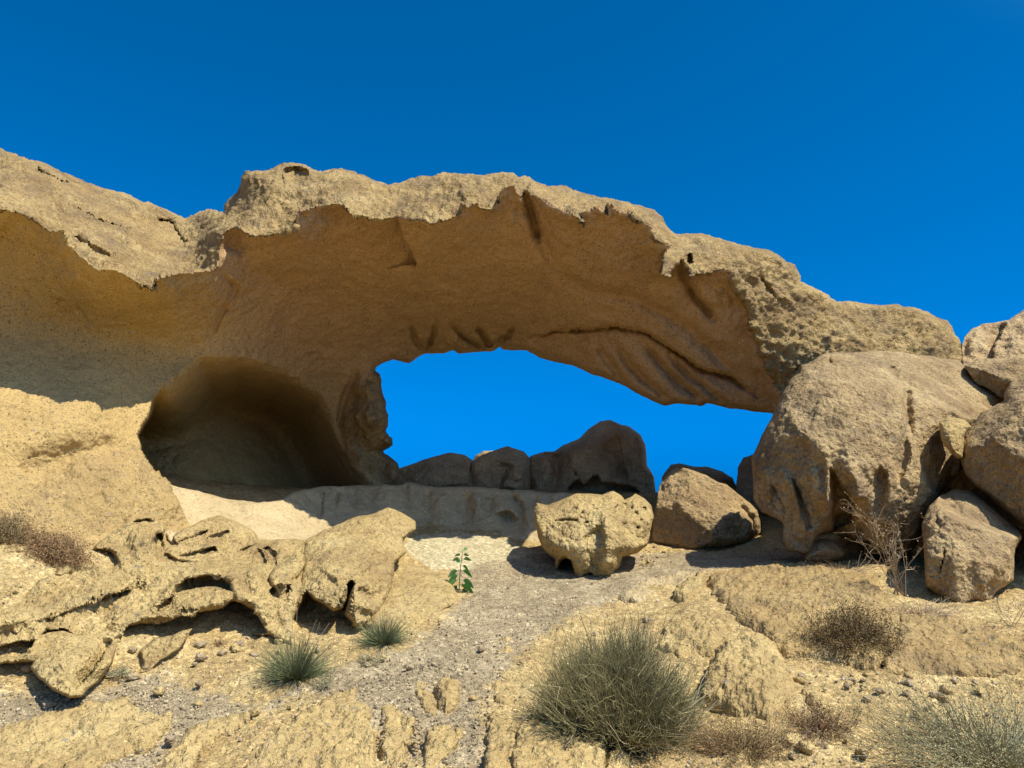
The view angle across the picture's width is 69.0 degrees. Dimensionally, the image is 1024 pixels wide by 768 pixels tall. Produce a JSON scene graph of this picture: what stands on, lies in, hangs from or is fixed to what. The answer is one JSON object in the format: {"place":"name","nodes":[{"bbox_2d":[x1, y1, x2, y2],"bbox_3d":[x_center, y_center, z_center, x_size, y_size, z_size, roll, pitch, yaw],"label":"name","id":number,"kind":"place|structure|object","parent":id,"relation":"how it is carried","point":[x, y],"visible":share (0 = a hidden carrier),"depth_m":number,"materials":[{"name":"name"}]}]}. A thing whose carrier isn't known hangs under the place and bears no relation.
{"place":"outdoors","nodes":[
{"label":"outdoors","id":0,"kind":"place"},
{"bbox_2d":[0,474,1023,767],"bbox_3d":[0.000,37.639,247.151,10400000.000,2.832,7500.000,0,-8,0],"label":"ground","id":1,"kind":"structure","parent":0,"point":[430,546],"depth_m":5.95,"materials":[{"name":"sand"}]},
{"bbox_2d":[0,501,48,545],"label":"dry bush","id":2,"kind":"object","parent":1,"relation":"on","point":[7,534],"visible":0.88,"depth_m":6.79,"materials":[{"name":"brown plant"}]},
{"bbox_2d":[20,663,31,672],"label":"loose stone","id":3,"kind":"object","parent":1,"relation":"on","point":[25,668],"visible":0.62,"depth_m":5.33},
{"bbox_2d":[42,700,58,709],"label":"loose stone","id":4,"kind":"object","parent":1,"relation":"on","point":[47,703],"visible":1,"depth_m":4.94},
{"bbox_2d":[4,519,105,577],"bbox_3d":[-4.037,1.481,6.676,0.908,0.525,0.612,0,-8,0],"label":"dry bush","id":5,"kind":"object","parent":1,"relation":"on","point":[55,551],"visible":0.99,"depth_m":6.61,"materials":[{"name":"brown plant"}]},
{"bbox_2d":[53,563,73,575],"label":"rock","id":6,"kind":"object","parent":1,"relation":"on","point":[61,571],"visible":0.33,"depth_m":6.46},
{"bbox_2d":[62,697,71,701],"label":"loose stone","id":7,"kind":"object","parent":1,"relation":"on","point":[66,699],"visible":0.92,"depth_m":5.03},
{"bbox_2d":[30,630,116,697],"bbox_3d":[-3.238,2.063,5.503,0.554,0.396,1.628,5,-10,-28],"label":"rock slab","id":8,"kind":"object","parent":1,"relation":"on","point":[76,666],"visible":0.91,"depth_m":5.26,"materials":[{"name":"stone"}]},
{"bbox_2d":[0,696,170,767],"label":"rock slab","id":9,"kind":"object","parent":1,"relation":"on","point":[71,737],"visible":0.91,"depth_m":4.47,"materials":[{"name":"stone"}]},
{"bbox_2d":[104,662,137,677],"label":"creeping plant","id":10,"kind":"object","parent":1,"relation":"on","point":[117,673],"visible":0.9,"depth_m":5.40,"materials":[{"name":"grey plant"}]},
{"bbox_2d":[126,673,139,679],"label":"loose stone","id":11,"kind":"object","parent":1,"relation":"on","point":[131,676],"visible":1,"depth_m":5.34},
{"bbox_2d":[128,647,137,652],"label":"loose stone","id":12,"kind":"object","parent":1,"relation":"on","point":[132,649],"visible":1,"depth_m":5.69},
{"bbox_2d":[0,515,305,663],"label":"boulder","id":13,"kind":"object","parent":1,"relation":"on","point":[145,579],"visible":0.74,"depth_m":6.37,"materials":[{"name":"stone"}]},
{"bbox_2d":[164,515,257,561],"bbox_3d":[-3.214,1.653,8.014,0.919,0.469,1.528,3,-9,-22],"label":"layered rock","id":14,"kind":"object","parent":13,"relation":"on","point":[221,535],"visible":0.94,"depth_m":7.78,"materials":[{"name":"stone"}]},
{"bbox_2d":[269,552,304,588],"bbox_3d":[-2.119,1.759,7.029,0.276,0.296,0.850,0,-8,0],"label":"rock finger","id":15,"kind":"object","parent":13,"relation":"on","point":[292,567],"visible":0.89,"depth_m":6.93},
{"bbox_2d":[152,686,164,695],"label":"loose stone","id":16,"kind":"object","parent":1,"relation":"on","point":[158,690],"visible":1,"depth_m":5.16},
{"bbox_2d":[139,628,191,672],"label":"leaning rock","id":17,"kind":"object","parent":1,"relation":"on","point":[154,652],"visible":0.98,"depth_m":5.64,"materials":[{"name":"stone"}]},
{"bbox_2d":[162,711,172,717],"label":"loose stone","id":18,"kind":"object","parent":1,"relation":"on","point":[168,713],"visible":0.7,"depth_m":4.80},
{"bbox_2d":[164,735,175,743],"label":"loose stone","id":19,"kind":"object","parent":1,"relation":"on","point":[170,739],"visible":1,"depth_m":4.45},
{"bbox_2d":[193,641,201,647],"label":"loose stone","id":20,"kind":"object","parent":1,"relation":"on","point":[198,644],"visible":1,"depth_m":5.88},
{"bbox_2d":[193,699,202,706],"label":"loose stone","id":21,"kind":"object","parent":1,"relation":"on","point":[197,703],"visible":1,"depth_m":4.95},
{"bbox_2d":[195,680,201,686],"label":"loose stone","id":22,"kind":"object","parent":1,"relation":"on","point":[198,683],"visible":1,"depth_m":5.27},
{"bbox_2d":[195,653,207,659],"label":"loose stone","id":23,"kind":"object","parent":1,"relation":"on","point":[200,656],"visible":1,"depth_m":5.68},
{"bbox_2d":[201,641,207,646],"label":"loose stone","id":24,"kind":"object","parent":1,"relation":"on","point":[204,643],"visible":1,"depth_m":5.91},
{"bbox_2d":[161,712,250,767],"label":"rock slab","id":25,"kind":"object","parent":1,"relation":"on","point":[198,740],"visible":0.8,"depth_m":4.42,"materials":[{"name":"stone"}]},
{"bbox_2d":[213,636,226,647],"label":"creeping plant","id":26,"kind":"object","parent":1,"relation":"on","point":[219,643],"visible":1,"depth_m":5.95,"materials":[{"name":"beige plant"}]},
{"bbox_2d":[217,650,227,655],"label":"loose stone","id":27,"kind":"object","parent":1,"relation":"on","point":[222,652],"visible":1,"depth_m":5.76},
{"bbox_2d":[231,645,239,652],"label":"loose stone","id":28,"kind":"object","parent":1,"relation":"on","point":[234,649],"visible":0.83,"depth_m":5.82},
{"bbox_2d":[234,640,243,645],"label":"loose stone","id":29,"kind":"object","parent":1,"relation":"on","point":[239,642],"visible":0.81,"depth_m":5.96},
{"bbox_2d":[236,647,244,652],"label":"loose stone","id":30,"kind":"object","parent":1,"relation":"on","point":[240,649],"visible":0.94,"depth_m":5.82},
{"bbox_2d":[249,652,258,656],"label":"loose stone","id":31,"kind":"object","parent":1,"relation":"on","point":[252,654],"visible":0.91,"depth_m":5.75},
{"bbox_2d":[248,707,260,716],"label":"loose stone","id":32,"kind":"object","parent":1,"relation":"on","point":[254,711],"visible":0.93,"depth_m":4.77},
{"bbox_2d":[237,717,313,767],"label":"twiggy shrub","id":33,"kind":"object","parent":1,"relation":"on","point":[270,748],"visible":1,"depth_m":3.94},
{"bbox_2d":[274,639,282,644],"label":"loose stone","id":34,"kind":"object","parent":1,"relation":"on","point":[281,640],"visible":0.66,"depth_m":6.01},
{"bbox_2d":[248,603,343,688],"bbox_3d":[-1.513,1.887,5.374,0.761,0.578,0.704,0,-8,0],"label":"grass tuft","id":35,"kind":"object","parent":1,"relation":"on","point":[298,668],"visible":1,"depth_m":5.29,"materials":[{"name":"plant"}]},
{"bbox_2d":[243,687,375,767],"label":"rock slab","id":36,"kind":"object","parent":1,"relation":"on","point":[341,735],"visible":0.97,"depth_m":4.29,"materials":[{"name":"stone"}]},
{"bbox_2d":[311,675,334,688],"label":"creeping plant","id":37,"kind":"object","parent":1,"relation":"on","point":[327,681],"visible":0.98,"depth_m":5.21,"materials":[{"name":"grey plant"}]},
{"bbox_2d":[293,507,415,628],"bbox_3d":[-1.783,2.035,8.165,1.260,1.313,3.789,0,-8,0],"label":"boulder","id":38,"kind":"object","parent":1,"relation":"on","point":[348,572],"visible":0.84,"depth_m":7.20,"materials":[{"name":"stone"}]},
{"bbox_2d":[166,482,573,543],"bbox_3d":[-1.673,2.207,11.933,8.118,1.268,5.490,6,-11,-36],"label":"rock ledge","id":39,"kind":"object","parent":1,"relation":"on","point":[303,514],"visible":0.48,"depth_m":11.44,"materials":[{"name":"stone"}]},
{"bbox_2d":[503,479,523,489],"bbox_3d":[0.031,1.861,13.641,0.377,0.222,0.461,0,-8,0],"label":"rock block","id":40,"kind":"object","parent":39,"relation":"on","point":[512,485],"visible":0.84,"depth_m":13.48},
{"bbox_2d":[508,471,521,480],"bbox_3d":[0.061,1.701,13.670,0.260,0.208,0.462,0,-8,0],"label":"rock block","id":41,"kind":"object","parent":40,"relation":"on","point":[515,476],"visible":0.98,"depth_m":13.52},
{"bbox_2d":[357,653,386,665],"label":"creeping plant","id":42,"kind":"object","parent":1,"relation":"on","point":[364,659],"visible":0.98,"depth_m":5.67,"materials":[{"name":"grey plant"}]},
{"bbox_2d":[349,599,417,649],"bbox_3d":[-1.049,1.940,6.093,0.559,0.442,0.569,0,-8,0],"label":"grass tuft","id":43,"kind":"object","parent":1,"relation":"on","point":[381,636],"visible":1,"depth_m":6.05,"materials":[{"name":"plant"}]},
{"bbox_2d":[380,703,415,767],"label":"embedded stone","id":44,"kind":"object","parent":1,"relation":"on","point":[398,727],"visible":0.86,"depth_m":4.39,"materials":[{"name":"stone"}]},
{"bbox_2d":[402,739,411,746],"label":"loose stone","id":45,"kind":"object","parent":44,"relation":"on","point":[407,742],"visible":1,"depth_m":4.25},
{"bbox_2d":[404,664,413,670],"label":"loose stone","id":46,"kind":"object","parent":1,"relation":"on","point":[408,667],"visible":1,"depth_m":5.52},
{"bbox_2d":[363,564,457,637],"bbox_3d":[-1.026,2.265,7.614,0.989,0.677,3.052,0,-8,0],"label":"boulder","id":47,"kind":"object","parent":1,"relation":"on","point":[424,593],"visible":0.58,"depth_m":7.21,"materials":[{"name":"stone"}]},
{"bbox_2d":[416,681,436,716],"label":"embedded stone","id":48,"kind":"object","parent":1,"relation":"on","point":[427,700],"visible":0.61,"depth_m":4.92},
{"bbox_2d":[399,453,472,486],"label":"boulder","id":49,"kind":"object","parent":1,"relation":"on","point":[448,470],"visible":0.49,"depth_m":14.40,"materials":[{"name":"stone"}]},
{"bbox_2d":[423,724,457,767],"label":"embedded stone","id":50,"kind":"object","parent":1,"relation":"on","point":[441,741],"visible":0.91,"depth_m":4.20,"materials":[{"name":"stone"}]},
{"bbox_2d":[434,676,459,714],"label":"embedded stone","id":51,"kind":"object","parent":1,"relation":"on","point":[446,692],"visible":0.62,"depth_m":4.92,"materials":[{"name":"stone"}]},
{"bbox_2d":[454,727,463,738],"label":"embedded stone","id":52,"kind":"object","parent":1,"relation":"on","point":[458,731],"visible":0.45,"depth_m":4.39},
{"bbox_2d":[448,547,473,592],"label":"seedling","id":53,"kind":"object","parent":1,"relation":"on","point":[467,585],"visible":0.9,"depth_m":7.89,"materials":[{"name":"green plant"}]},
{"bbox_2d":[468,695,477,701],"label":"loose stone","id":54,"kind":"object","parent":1,"relation":"on","point":[473,697],"visible":1,"depth_m":4.93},
{"bbox_2d":[0,148,961,547],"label":"rock arch","id":55,"kind":"object","parent":1,"relation":"on","point":[260,328],"visible":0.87,"depth_m":10.71,"materials":[{"name":"stone"}]},
{"bbox_2d":[478,645,484,651],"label":"loose stone","id":56,"kind":"object","parent":1,"relation":"on","point":[481,648],"visible":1,"depth_m":5.98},
{"bbox_2d":[473,450,493,460],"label":"boulder","id":57,"kind":"object","parent":1,"relation":"on","point":[479,454],"visible":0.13,"depth_m":17.87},
{"bbox_2d":[471,446,530,489],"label":"boulder","id":58,"kind":"object","parent":1,"relation":"on","point":[493,469],"visible":0.63,"depth_m":14.22,"materials":[{"name":"stone"}]},
{"bbox_2d":[484,711,519,767],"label":"rock block","id":59,"kind":"object","parent":1,"relation":"on","point":[501,734],"visible":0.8,"depth_m":4.21,"materials":[{"name":"stone"}]},
{"bbox_2d":[492,636,511,653],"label":"flat stone","id":60,"kind":"object","parent":1,"relation":"on","point":[507,649],"visible":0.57,"depth_m":6.10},
{"bbox_2d":[487,668,546,704],"bbox_3d":[0.042,2.199,5.172,0.442,0.288,0.779,0,-8,0],"label":"rock slab","id":61,"kind":"object","parent":1,"relation":"on","point":[509,673],"visible":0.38,"depth_m":5.20,"materials":[{"name":"stone"}]},
{"bbox_2d":[511,717,606,767],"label":"rock block","id":62,"kind":"object","parent":1,"relation":"on","point":[533,749],"visible":0.76,"depth_m":3.96,"materials":[{"name":"stone"}]},
{"bbox_2d":[530,420,654,492],"bbox_3d":[1.588,1.690,15.331,2.671,1.906,2.842,0,-8,0],"label":"boulder","id":63,"kind":"object","parent":1,"relation":"on","point":[605,455],"visible":0.66,"depth_m":14.41,"materials":[{"name":"stone"}]},
{"bbox_2d":[533,491,653,576],"bbox_3d":[1.095,1.921,9.592,1.653,1.078,2.318,0,-8,0],"label":"boulder","id":64,"kind":"object","parent":1,"relation":"on","point":[596,535],"visible":0.99,"depth_m":8.87,"materials":[{"name":"stone"}]},
{"bbox_2d":[499,596,732,765],"bbox_3d":[0.615,1.832,4.444,1.391,1.096,1.312,0,-8,0],"label":"broom bush","id":65,"kind":"object","parent":1,"relation":"on","point":[622,698],"visible":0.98,"depth_m":4.25,"materials":[{"name":"plant"}]},
{"bbox_2d":[606,745,630,767],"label":"rock block","id":66,"kind":"object","parent":1,"relation":"on","point":[612,758],"visible":0.96,"depth_m":4.03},
{"bbox_2d":[643,617,654,622],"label":"loose stone","id":67,"kind":"object","parent":1,"relation":"on","point":[650,618],"visible":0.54,"depth_m":6.53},
{"bbox_2d":[618,571,695,602],"bbox_3d":[1.693,2.232,8.085,0.559,0.331,1.707,-5,-10,32],"label":"rock slab","id":68,"kind":"object","parent":1,"relation":"on","point":[640,592],"visible":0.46,"depth_m":8.00,"materials":[{"name":"stone"}]},
{"bbox_2d":[673,571,703,602],"bbox_3d":[1.911,2.199,7.800,0.267,0.378,1.353,-4,-9,24],"label":"rock block","id":69,"kind":"object","parent":1,"relation":"on","point":[688,589],"visible":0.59,"depth_m":7.42,"materials":[{"name":"stone"}]},
{"bbox_2d":[659,615,728,657],"bbox_3d":[1.489,2.117,6.056,0.534,0.371,0.974,-3,-9,18],"label":"rock mound","id":70,"kind":"object","parent":1,"relation":"on","point":[706,637],"visible":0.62,"depth_m":5.92,"materials":[{"name":"stone"}]},
{"bbox_2d":[662,463,735,491],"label":"boulder","id":71,"kind":"object","parent":1,"relation":"on","point":[719,476],"visible":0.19,"depth_m":13.61,"materials":[{"name":"stone"}]},
{"bbox_2d":[651,468,761,548],"bbox_3d":[3.027,1.952,11.655,1.677,1.281,2.079,-2,-9,14],"label":"boulder","id":72,"kind":"object","parent":1,"relation":"on","point":[695,510],"visible":0.97,"depth_m":10.94,"materials":[{"name":"stone"}]},
{"bbox_2d":[662,697,825,767],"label":"dry plant","id":73,"kind":"object","parent":1,"relation":"on","point":[714,747],"visible":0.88,"depth_m":4.18,"materials":[{"name":"brown plant"}]},
{"bbox_2d":[702,632,795,721],"bbox_3d":[1.639,2.057,5.149,0.604,0.506,1.398,-2,-9,16],"label":"rock mound","id":74,"kind":"object","parent":1,"relation":"on","point":[753,669],"visible":0.8,"depth_m":4.89,"materials":[{"name":"stone"}]},
{"bbox_2d":[736,455,768,515],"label":"boulder","id":75,"kind":"object","parent":1,"relation":"on","point":[744,486],"visible":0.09,"depth_m":12.55,"materials":[{"name":"stone"}]},
{"bbox_2d":[781,734,801,746],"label":"loose stone","id":76,"kind":"object","parent":1,"relation":"on","point":[792,737],"visible":0.51,"depth_m":4.23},
{"bbox_2d":[788,752,795,759],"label":"loose stone","id":77,"kind":"object","parent":1,"relation":"on","point":[791,755],"visible":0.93,"depth_m":4.11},
{"bbox_2d":[793,676,805,684],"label":"loose stone","id":78,"kind":"object","parent":1,"relation":"on","point":[800,680],"visible":0.95,"depth_m":5.03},
{"bbox_2d":[707,560,899,671],"bbox_3d":[2.662,2.087,7.010,1.679,0.608,3.538,-2,-9,15],"label":"rock slab","id":79,"kind":"object","parent":1,"relation":"on","point":[772,600],"visible":0.71,"depth_m":6.65,"materials":[{"name":"stone"}]},
{"bbox_2d":[785,589,917,669],"bbox_3d":[2.553,1.847,5.553,0.951,0.615,0.732,0,-8,0],"label":"dry bush","id":80,"kind":"object","parent":79,"relation":"on","point":[849,631],"visible":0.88,"depth_m":5.51,"materials":[{"name":"brown plant"}]},
{"bbox_2d":[797,740,815,753],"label":"loose stone","id":81,"kind":"object","parent":1,"relation":"on","point":[810,747],"visible":0.91,"depth_m":4.15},
{"bbox_2d":[786,691,839,763],"bbox_3d":[1.643,1.890,4.091,0.204,0.341,0.447,2,-9,-14],"label":"twiggy shrub","id":82,"kind":"object","parent":1,"relation":"on","point":[811,735],"visible":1,"depth_m":4.10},
{"bbox_2d":[770,690,870,746],"bbox_3d":[1.834,1.985,4.387,0.562,0.321,0.459,-1,-9,9],"label":"dry plant","id":83,"kind":"object","parent":1,"relation":"on","point":[822,727],"visible":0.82,"depth_m":4.36,"materials":[{"name":"brown plant"}]},
{"bbox_2d":[806,539,844,560],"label":"rock","id":84,"kind":"object","parent":1,"relation":"on","point":[826,550],"visible":0.94,"depth_m":8.49,"materials":[{"name":"stone"}]},
{"bbox_2d":[801,689,872,733],"bbox_3d":[2.027,2.105,4.590,0.360,0.329,0.559,0,-8,0],"label":"rock slab","id":85,"kind":"object","parent":1,"relation":"on","point":[807,694],"visible":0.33,"depth_m":4.59,"materials":[{"name":"stone"}]},
{"bbox_2d":[797,551,887,574],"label":"dry plant","id":86,"kind":"object","parent":1,"relation":"on","point":[857,570],"visible":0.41,"depth_m":8.00,"materials":[{"name":"brown plant"}]},
{"bbox_2d":[843,682,850,688],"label":"loose stone","id":87,"kind":"object","parent":1,"relation":"on","point":[846,684],"visible":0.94,"depth_m":4.94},
{"bbox_2d":[848,677,856,683],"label":"loose stone","id":88,"kind":"object","parent":1,"relation":"on","point":[853,680],"visible":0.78,"depth_m":5.01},
{"bbox_2d":[855,749,868,758],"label":"loose stone","id":89,"kind":"object","parent":1,"relation":"on","point":[864,754],"visible":0.95,"depth_m":4.09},
{"bbox_2d":[862,695,872,702],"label":"loose stone","id":90,"kind":"object","parent":1,"relation":"on","point":[867,697],"visible":0.81,"depth_m":4.73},
{"bbox_2d":[751,351,1002,555],"bbox_3d":[4.962,0.835,9.806,4.463,2.858,1.903,6,-10,-36],"label":"boulder","id":91,"kind":"object","parent":1,"relation":"on","point":[862,429],"visible":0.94,"depth_m":8.66,"materials":[{"name":"stone"}]},
{"bbox_2d":[875,687,885,694],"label":"loose stone","id":92,"kind":"object","parent":1,"relation":"on","point":[882,691],"visible":0.91,"depth_m":4.85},
{"bbox_2d":[840,489,946,594],"bbox_3d":[3.560,1.473,7.071,0.931,1.028,0.577,-4,-9,23],"label":"twiggy shrub","id":93,"kind":"object","parent":1,"relation":"on","point":[895,566],"visible":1,"depth_m":7.04,"materials":[{"name":"plant"}]},
{"bbox_2d":[902,689,910,695],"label":"loose stone","id":94,"kind":"object","parent":1,"relation":"on","point":[908,693],"visible":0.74,"depth_m":4.82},
{"bbox_2d":[903,671,913,678],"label":"loose stone","id":95,"kind":"object","parent":1,"relation":"on","point":[908,674],"visible":0.86,"depth_m":5.06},
{"bbox_2d":[905,678,913,686],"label":"loose stone","id":96,"kind":"object","parent":1,"relation":"on","point":[909,681],"visible":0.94,"depth_m":4.96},
{"bbox_2d":[801,657,1023,767],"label":"grey shrub","id":97,"kind":"object","parent":1,"relation":"on","point":[1010,756],"visible":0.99,"depth_m":4.11,"materials":[{"name":"green plant"}]},
{"bbox_2d":[911,709,921,718],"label":"loose stone","id":98,"kind":"object","parent":1,"relation":"on","point":[916,710],"visible":0.37,"depth_m":4.52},
{"bbox_2d":[870,589,973,617],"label":"dry plant","id":99,"kind":"object","parent":1,"relation":"on","point":[929,610],"visible":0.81,"depth_m":6.26,"materials":[{"name":"plant"}]},
{"bbox_2d":[928,691,944,698],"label":"loose stone","id":100,"kind":"object","parent":1,"relation":"on","point":[932,695],"visible":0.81,"depth_m":4.77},
{"bbox_2d":[939,696,949,702],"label":"loose stone","id":101,"kind":"object","parent":1,"relation":"on","point":[944,699],"visible":0.69,"depth_m":4.73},
{"bbox_2d":[939,684,952,694],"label":"loose stone","id":102,"kind":"object","parent":1,"relation":"on","point":[944,687],"visible":0.83,"depth_m":4.86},
{"bbox_2d":[882,611,1023,677],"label":"rock slab","id":103,"kind":"object","parent":1,"relation":"on","point":[958,646],"visible":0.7,"depth_m":5.39,"materials":[{"name":"stone"}]},
{"bbox_2d":[922,489,1021,602],"bbox_3d":[4.878,1.749,7.878,0.874,1.269,2.728,-6,-10,34],"label":"boulder","id":104,"kind":"object","parent":1,"relation":"on","point":[975,548],"visible":0.98,"depth_m":7.04,"materials":[{"name":"stone"}]},
{"bbox_2d":[921,399,1023,532],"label":"rock mass","id":105,"kind":"object","parent":1,"relation":"on","point":[961,480],"depth_m":9.84,"materials":[{"name":"stone"}]},
{"bbox_2d":[961,375,1023,526],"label":"boulder","id":106,"kind":"object","parent":105,"relation":"on","point":[992,461],"visible":0.99,"depth_m":7.94,"materials":[{"name":"stone"}]},
{"bbox_2d":[939,417,970,458],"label":"wedge rock","id":107,"kind":"object","parent":106,"relation":"on","point":[953,432],"visible":1,"depth_m":8.29,"materials":[{"name":"stone"}]},
{"bbox_2d":[964,354,1023,398],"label":"boulder","id":108,"kind":"object","parent":105,"relation":"on","point":[996,376],"visible":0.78,"depth_m":10.27,"materials":[{"name":"stone"}]},
{"bbox_2d":[962,310,1023,364],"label":"boulder","id":109,"kind":"object","parent":108,"relation":"on","point":[1002,339],"visible":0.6,"depth_m":12.22,"materials":[{"name":"stone"}]},
{"bbox_2d":[972,686,985,694],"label":"loose stone","id":110,"kind":"object","parent":1,"relation":"on","point":[982,690],"visible":0.78,"depth_m":4.84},
{"bbox_2d":[961,586,1023,626],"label":"twiggy shrub","id":111,"kind":"object","parent":1,"relation":"on","point":[997,599],"visible":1,"depth_m":6.04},
{"bbox_2d":[0,0,1023,491],"label":"sky","id":112,"kind":"structure","parent":0,"point":[874,147],"materials":[{"name":"blue"}]}
]}

